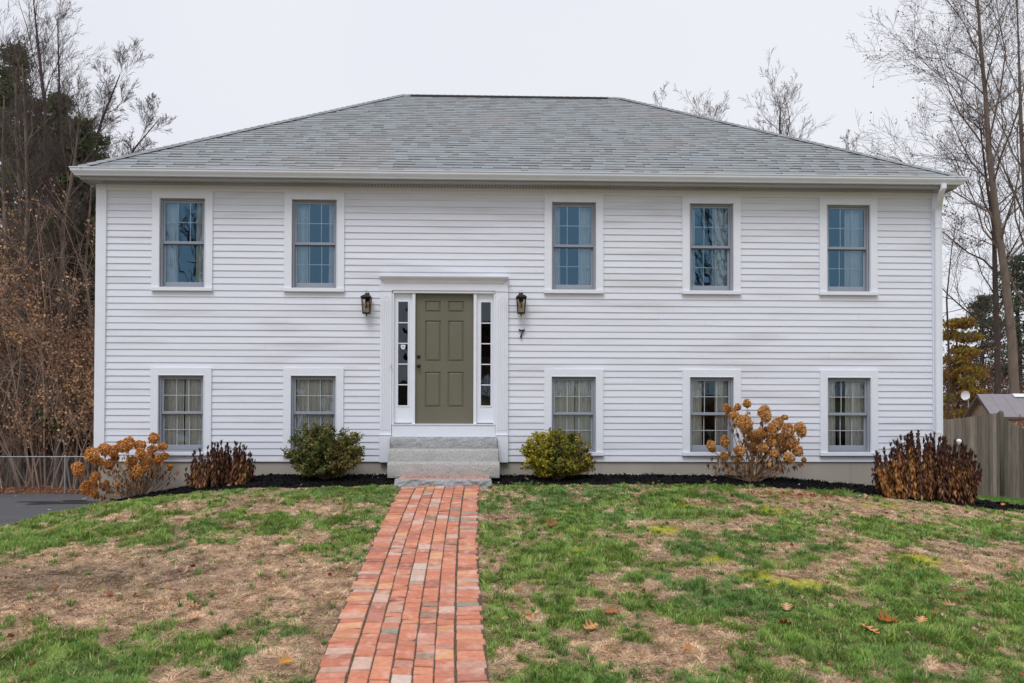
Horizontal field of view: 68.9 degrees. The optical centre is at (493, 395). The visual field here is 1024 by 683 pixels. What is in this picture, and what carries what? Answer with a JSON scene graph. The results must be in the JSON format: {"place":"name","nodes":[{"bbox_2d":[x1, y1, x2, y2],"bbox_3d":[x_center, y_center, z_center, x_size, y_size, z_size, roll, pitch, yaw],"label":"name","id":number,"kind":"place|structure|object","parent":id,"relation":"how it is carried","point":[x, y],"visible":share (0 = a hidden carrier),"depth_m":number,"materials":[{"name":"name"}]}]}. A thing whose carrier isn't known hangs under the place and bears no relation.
{"place":"outdoors","nodes":[
{"label":"outdoors","id":0,"kind":"place"},
{"bbox_2d":[0,494,97,525],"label":"driveway","id":1,"kind":"structure","parent":0,"point":[11,510],"depth_m":17.70,"materials":[{"name":"grey asphalt"}]},
{"bbox_2d":[20,500,97,503],"bbox_3d":[-10.984,2.748,19.222,2.572,0.205,2.157,-1,-1,44],"label":"damp patch","id":2,"kind":"object","parent":1,"relation":"on","point":[67,502],"visible":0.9,"depth_m":19.04,"materials":[{"name":"grey asphalt"}]},
{"bbox_2d":[0,434,1023,682],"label":"ground","id":3,"kind":"structure","parent":0,"point":[804,580],"depth_m":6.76,"materials":[{"name":"green plant"}]},
{"bbox_2d":[0,39,35,461],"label":"pine tree","id":4,"kind":"object","parent":3,"relation":"on","point":[9,87],"visible":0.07,"depth_m":41.01,"materials":[{"name":"green plant"}]},
{"bbox_2d":[0,97,71,467],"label":"pine tree","id":5,"kind":"object","parent":3,"relation":"on","point":[21,138],"visible":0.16,"depth_m":37.06,"materials":[{"name":"green plant"}]},
{"bbox_2d":[0,1,73,469],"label":"bare tree","id":6,"kind":"object","parent":3,"relation":"on","point":[21,211],"visible":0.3,"depth_m":33.45,"materials":[{"name":"brown plant"}]},
{"bbox_2d":[0,41,94,484],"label":"bare tree","id":7,"kind":"object","parent":3,"relation":"on","point":[4,223],"visible":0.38,"depth_m":29.50,"materials":[{"name":"brown plant"}]},
{"bbox_2d":[0,151,97,489],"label":"brush thicket","id":8,"kind":"object","parent":3,"relation":"on","point":[34,461],"visible":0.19,"depth_m":28.00,"materials":[{"name":"brown plant"}]},
{"bbox_2d":[0,477,97,493],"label":"leaf litter","id":9,"kind":"object","parent":3,"relation":"on","point":[42,490],"visible":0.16,"depth_m":27.05,"materials":[{"name":"brown plant"}]},
{"bbox_2d":[0,455,97,493],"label":"chain link fence","id":10,"kind":"object","parent":3,"relation":"on","point":[64,470],"visible":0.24,"depth_m":25.83,"materials":[{"name":"metal"}]},
{"bbox_2d":[10,90,89,315],"bbox_3d":[-23.351,-6.181,39.231,6.679,19.840,6.321,0,-1,-2],"label":"pine tree","id":11,"kind":"object","parent":3,"relation":"on","point":[57,111],"visible":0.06,"depth_m":39.25,"materials":[{"name":"green plant"}]},
{"bbox_2d":[0,16,100,486],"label":"bare tree","id":12,"kind":"object","parent":3,"relation":"on","point":[27,223],"visible":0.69,"depth_m":28.48,"materials":[{"name":"brown plant"}]},
{"bbox_2d":[0,68,113,488],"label":"bare tree","id":13,"kind":"object","parent":3,"relation":"on","point":[69,195],"visible":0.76,"depth_m":28.21,"materials":[{"name":"brown plant"}]},
{"bbox_2d":[0,0,119,470],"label":"bare tree","id":14,"kind":"object","parent":3,"relation":"on","point":[44,119],"visible":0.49,"depth_m":35.57,"materials":[{"name":"brown plant"}]},
{"bbox_2d":[10,0,110,450],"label":"bare tree","id":15,"kind":"object","parent":3,"relation":"on","point":[59,62],"visible":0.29,"depth_m":37.55,"materials":[{"name":"brown plant"}]},
{"bbox_2d":[11,115,112,483],"bbox_3d":[-16.629,-3.818,30.338,4.868,14.920,5.330,-1,-1,42],"label":"bare tree","id":16,"kind":"object","parent":3,"relation":"on","point":[98,143],"visible":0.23,"depth_m":29.65,"materials":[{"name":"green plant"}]},
{"bbox_2d":[7,140,132,486],"bbox_3d":[-15.614,-3.147,28.863,5.682,13.536,6.015,1,-1,-33],"label":"bare tree","id":17,"kind":"object","parent":3,"relation":"on","point":[86,256],"visible":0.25,"depth_m":28.39,"materials":[{"name":"brown plant"}]},
{"bbox_2d":[0,36,154,481],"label":"bare tree","id":18,"kind":"object","parent":3,"relation":"on","point":[109,94],"visible":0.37,"depth_m":30.50,"materials":[{"name":"brown plant"}]},
{"bbox_2d":[89,92,175,467],"bbox_3d":[-17.288,-4.784,32.459,5.717,16.894,3.593,0,-1,18],"label":"bare tree","id":19,"kind":"object","parent":3,"relation":"on","point":[148,122],"visible":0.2,"depth_m":32.69,"materials":[{"name":"grey plant"}]},
{"bbox_2d":[186,602,199,606],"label":"fallen leaf","id":20,"kind":"object","parent":3,"relation":"on","point":[193,605],"visible":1,"depth_m":5.98,"materials":[{"name":"beige plant"}]},
{"bbox_2d":[187,613,200,618],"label":"fallen leaf","id":21,"kind":"object","parent":3,"relation":"on","point":[194,616],"visible":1,"depth_m":5.75,"materials":[{"name":"beige plant"}]},
{"bbox_2d":[115,474,394,501],"bbox_3d":[-3.813,1.528,11.273,5.080,0.581,1.375,0,-1,-2],"label":"mulch bed","id":22,"kind":"object","parent":3,"relation":"on","point":[327,483],"visible":0.5,"depth_m":11.00,"materials":[{"name":"black soil"}]},
{"bbox_2d":[71,432,178,501],"bbox_3d":[-5.649,1.110,11.381,1.652,1.125,0.795,0,-1,-2],"label":"hydrangea","id":23,"kind":"object","parent":22,"relation":"on","point":[127,444],"visible":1,"depth_m":11.32,"materials":[{"name":"orange plant"}]},
{"bbox_2d":[184,439,255,488],"bbox_3d":[-4.151,1.075,11.217,1.208,0.835,0.654,0,-1,-2],"label":"withered perennial","id":24,"kind":"object","parent":22,"relation":"on","point":[220,469],"visible":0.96,"depth_m":11.06,"materials":[{"name":"brown plant"}]},
{"bbox_2d":[280,419,364,479],"bbox_3d":[-2.597,0.828,11.359,1.248,0.959,1.089,0,-1,-2],"label":"green shrub","id":25,"kind":"object","parent":22,"relation":"on","point":[320,453],"visible":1,"depth_m":11.14,"materials":[{"name":"green plant"}]},
{"bbox_2d":[279,654,292,662],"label":"fallen leaf","id":26,"kind":"object","parent":3,"relation":"on","point":[283,660],"visible":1,"depth_m":4.99,"materials":[{"name":"orange plant"}]},
{"bbox_2d":[315,485,488,682],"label":"brick walk","id":27,"kind":"structure","parent":3,"relation":"on","point":[471,666],"depth_m":6.10,"materials":[{"name":"red brick"}]},
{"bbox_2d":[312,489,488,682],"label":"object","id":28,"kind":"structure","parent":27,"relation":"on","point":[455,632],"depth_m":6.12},
{"bbox_2d":[394,476,492,488],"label":"granite slab","id":29,"kind":"structure","parent":3,"relation":"on","point":[449,481],"depth_m":10.74,"materials":[{"name":"stone"}]},
{"bbox_2d":[387,437,499,477],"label":"granite steps","id":30,"kind":"structure","parent":29,"relation":"on","point":[443,456],"depth_m":11.50,"materials":[{"name":"grey stone"}]},
{"bbox_2d":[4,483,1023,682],"bbox_3d":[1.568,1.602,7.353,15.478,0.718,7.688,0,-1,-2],"label":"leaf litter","id":31,"kind":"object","parent":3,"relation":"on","point":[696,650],"visible":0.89,"depth_m":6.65,"materials":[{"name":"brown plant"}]},
{"bbox_2d":[68,94,968,503],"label":"house","id":32,"kind":"structure","parent":3,"relation":"on","point":[678,278],"depth_m":12.07,"materials":[{"name":"paint"}]},
{"bbox_2d":[150,368,211,455],"bbox_3d":[-4.976,0.253,11.942,0.968,1.392,0.231,0,-1,-2],"label":"window","id":33,"kind":"structure","parent":32,"relation":"in","point":[166,414],"depth_m":11.93,"materials":[{"name":"paint"}]},
{"bbox_2d":[150,190,212,290],"bbox_3d":[-4.969,-2.467,11.978,0.968,1.601,0.232,0,-1,-2],"label":"window","id":34,"kind":"structure","parent":32,"relation":"in","point":[165,203],"depth_m":11.93,"materials":[{"name":"paint"}]},
{"bbox_2d":[282,368,343,455],"bbox_3d":[-2.885,0.259,11.999,0.968,1.392,0.231,0,-1,-2],"label":"window","id":35,"kind":"structure","parent":32,"relation":"in","point":[317,396],"depth_m":11.98,"materials":[{"name":"paint"}]},
{"bbox_2d":[283,192,344,291],"bbox_3d":[-2.879,-2.461,12.034,0.968,1.601,0.231,0,-1,-2],"label":"window","id":36,"kind":"structure","parent":32,"relation":"in","point":[296,204],"depth_m":11.99,"materials":[{"name":"paint"}]},
{"bbox_2d":[360,290,372,315],"bbox_3d":[-2.024,-1.465,11.868,0.172,0.413,0.190,0,-1,-2],"label":"wall lantern","id":37,"kind":"object","parent":32,"relation":"attached to","point":[367,297],"depth_m":11.85,"materials":[{"name":"brown metal"}]},
{"bbox_2d":[516,290,526,315],"bbox_3d":[0.436,-1.473,11.936,0.172,0.415,0.190,0,-1,-2],"label":"wall lantern","id":38,"kind":"object","parent":32,"relation":"attached to","point":[520,296],"depth_m":11.91,"materials":[{"name":"brown metal"}]},
{"bbox_2d":[544,194,603,293],"bbox_3d":[1.290,-2.449,12.149,0.968,1.601,0.232,0,-1,-2],"label":"window","id":39,"kind":"structure","parent":32,"relation":"in","point":[590,247],"depth_m":12.11,"materials":[{"name":"paint"}]},
{"bbox_2d":[544,369,603,455],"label":"window","id":40,"kind":"structure","parent":32,"relation":"in","point":[559,384],"depth_m":12.10,"materials":[{"name":"paint"}]},
{"bbox_2d":[682,196,741,294],"bbox_3d":[3.532,-2.442,12.209,0.968,1.601,0.231,0,-1,-2],"label":"window","id":41,"kind":"structure","parent":32,"relation":"in","point":[726,219],"depth_m":12.17,"materials":[{"name":"paint"}]},
{"bbox_2d":[682,370,741,455],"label":"window","id":42,"kind":"structure","parent":32,"relation":"in","point":[692,430],"depth_m":12.15,"materials":[{"name":"paint"}]},
{"bbox_2d":[819,197,878,295],"bbox_3d":[5.787,-2.436,12.271,0.968,1.601,0.232,0,-1,-2],"label":"window","id":43,"kind":"structure","parent":32,"relation":"in","point":[860,268],"depth_m":12.24,"materials":[{"name":"paint"}]},
{"bbox_2d":[819,370,879,455],"bbox_3d":[5.780,0.284,12.236,0.968,1.392,0.232,0,-1,-2],"label":"window","id":44,"kind":"structure","parent":32,"relation":"in","point":[861,386],"depth_m":12.21,"materials":[{"name":"paint"}]},
{"bbox_2d":[547,518,558,525],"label":"fallen leaf","id":45,"kind":"object","parent":3,"relation":"on","point":[552,522],"visible":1,"depth_m":8.59,"materials":[{"name":"brown plant"}]},
{"bbox_2d":[102,472,1023,510],"bbox_3d":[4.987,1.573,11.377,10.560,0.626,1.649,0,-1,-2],"label":"mulch bed","id":46,"kind":"object","parent":3,"relation":"on","point":[695,479],"visible":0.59,"depth_m":11.30,"materials":[{"name":"black wood"}]},
{"bbox_2d":[517,427,596,478],"bbox_3d":[0.962,0.893,11.450,1.261,0.849,0.999,0,-1,-2],"label":"yellow green shrub","id":47,"kind":"object","parent":46,"relation":"on","point":[558,454],"visible":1,"depth_m":11.25,"materials":[{"name":"green plant"}]},
{"bbox_2d":[373,473,868,485],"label":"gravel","id":48,"kind":"structure","parent":46,"relation":"on","point":[681,474],"depth_m":12.00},
{"bbox_2d":[706,398,806,481],"bbox_3d":[4.088,0.692,11.469,1.714,1.298,0.766,0,-1,-2],"label":"hydrangea","id":49,"kind":"object","parent":46,"relation":"on","point":[774,438],"visible":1,"depth_m":11.37,"materials":[{"name":"orange plant"}]},
{"bbox_2d":[871,429,982,505],"bbox_3d":[6.483,1.088,11.111,1.986,1.213,0.674,0,-1,-2],"label":"withered perennial","id":50,"kind":"object","parent":46,"relation":"on","point":[942,475],"visible":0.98,"depth_m":10.88,"materials":[{"name":"brown plant"}]},
{"bbox_2d":[583,619,597,629],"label":"fallen leaf","id":51,"kind":"object","parent":3,"relation":"on","point":[592,625],"visible":1,"depth_m":5.61,"materials":[{"name":"beige plant"}]},
{"bbox_2d":[605,605,619,612],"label":"fallen leaf","id":52,"kind":"object","parent":3,"relation":"on","point":[613,609],"visible":1,"depth_m":5.93,"materials":[{"name":"brown plant"}]},
{"bbox_2d":[652,82,667,105],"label":"bare tree","id":53,"kind":"object","parent":3,"relation":"on","point":[655,99],"visible":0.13,"depth_m":45.49,"materials":[{"name":"grey plant"}]},
{"bbox_2d":[674,84,730,120],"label":"bare tree","id":54,"kind":"object","parent":3,"relation":"on","point":[709,111],"visible":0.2,"depth_m":42.41,"materials":[{"name":"grey plant"}]},
{"bbox_2d":[698,488,859,500],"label":"leaf litter","id":55,"kind":"object","parent":3,"relation":"on","point":[799,494],"visible":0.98,"depth_m":10.54,"materials":[{"name":"brown plant"}]},
{"bbox_2d":[778,618,791,623],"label":"fallen leaf","id":56,"kind":"object","parent":3,"relation":"on","point":[781,622],"visible":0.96,"depth_m":5.65,"materials":[{"name":"brown plant"}]},
{"bbox_2d":[738,48,833,140],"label":"bare tree","id":57,"kind":"object","parent":3,"relation":"on","point":[780,130],"visible":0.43,"depth_m":42.25,"materials":[{"name":"grey plant"}]},
{"bbox_2d":[780,603,792,609],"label":"fallen leaf","id":58,"kind":"object","parent":3,"relation":"on","point":[786,606],"visible":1,"depth_m":6.00,"materials":[{"name":"beige plant"}]},
{"bbox_2d":[839,129,859,150],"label":"bare tree","id":59,"kind":"object","parent":3,"relation":"on","point":[853,144],"visible":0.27,"depth_m":45.70,"materials":[{"name":"grey plant"}]},
{"bbox_2d":[860,623,879,632],"bbox_3d":[2.795,1.725,5.559,0.147,0.028,0.167,17,4,-23],"label":"fallen leaf","id":60,"kind":"object","parent":3,"relation":"on","point":[873,630],"visible":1,"depth_m":5.56,"materials":[{"name":"beige plant"}]},
{"bbox_2d":[877,609,899,621],"bbox_3d":[3.046,1.713,5.762,0.182,0.056,0.160,7,13,-19],"label":"fallen leaf","id":61,"kind":"object","parent":3,"relation":"on","point":[887,616],"visible":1,"depth_m":5.79,"materials":[{"name":"brown plant"}]},
{"bbox_2d":[915,616,927,622],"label":"fallen leaf","id":62,"kind":"object","parent":3,"relation":"on","point":[921,618],"visible":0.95,"depth_m":5.74,"materials":[{"name":"beige plant"}]},
{"bbox_2d":[841,0,1023,393],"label":"bare tree","id":63,"kind":"object","parent":3,"relation":"on","point":[1012,352],"visible":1,"depth_m":34.83,"materials":[{"name":"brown plant"}]},
{"bbox_2d":[961,391,969,406],"bbox_3d":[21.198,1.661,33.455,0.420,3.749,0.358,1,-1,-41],"label":"satellite dish","id":64,"kind":"object","parent":3,"relation":"on","point":[965,395],"visible":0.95,"depth_m":33.50,"materials":[{"name":"metal"}]},
{"bbox_2d":[943,314,993,419],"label":"golden conifer","id":65,"kind":"object","parent":3,"relation":"on","point":[957,349],"visible":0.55,"depth_m":40.27,"materials":[{"name":"yellow plant"}]},
{"bbox_2d":[917,0,1023,302],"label":"bare tree","id":66,"kind":"object","parent":3,"relation":"on","point":[1021,156],"visible":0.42,"depth_m":41.19,"materials":[{"name":"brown plant"}]},
{"bbox_2d":[921,63,1023,393],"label":"bare tree","id":67,"kind":"object","parent":3,"relation":"on","point":[994,267],"visible":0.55,"depth_m":36.70,"materials":[{"name":"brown plant"}]},
{"bbox_2d":[942,191,1023,418],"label":"bare tree","id":68,"kind":"object","parent":3,"relation":"on","point":[948,336],"visible":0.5,"depth_m":38.58,"materials":[{"name":"brown plant"}]},
{"bbox_2d":[943,292,1022,406],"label":"pine tree","id":69,"kind":"object","parent":3,"relation":"on","point":[979,311],"visible":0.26,"depth_m":52.86,"materials":[{"name":"green plant"}]},
{"bbox_2d":[943,411,1023,498],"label":"wooden fence","id":70,"kind":"object","parent":3,"relation":"on","point":[994,442],"visible":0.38,"depth_m":17.51,"materials":[{"name":"grey wood"}]},
{"bbox_2d":[943,330,1023,418],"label":"brush thicket","id":71,"kind":"object","parent":3,"relation":"on","point":[986,389],"visible":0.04,"depth_m":39.60,"materials":[{"name":"brown plant"}]},
{"bbox_2d":[963,394,1023,428],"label":"shed","id":72,"kind":"structure","parent":3,"relation":"on","point":[1011,406],"depth_m":27.43,"materials":[{"name":"metal"}]},
{"bbox_2d":[972,253,1023,393],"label":"pine tree","id":73,"kind":"object","parent":3,"relation":"on","point":[1019,327],"visible":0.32,"depth_m":48.80,"materials":[{"name":"green plant"}]},
{"bbox_2d":[1012,414,1023,426],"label":"orange leaved shrub","id":74,"kind":"object","parent":3,"relation":"on","point":[1019,418],"visible":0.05,"depth_m":20.09,"materials":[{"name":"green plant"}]},
{"bbox_2d":[0,0,1023,408],"label":"sky","id":75,"kind":"structure","parent":0,"point":[218,66],"materials":[{"name":"white"}]},
{"bbox_2d":[977,494,1023,503],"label":"side grass","id":76,"kind":"structure","parent":0,"point":[1000,499],"depth_m":12.18,"materials":[{"name":"green plant"}]}
]}

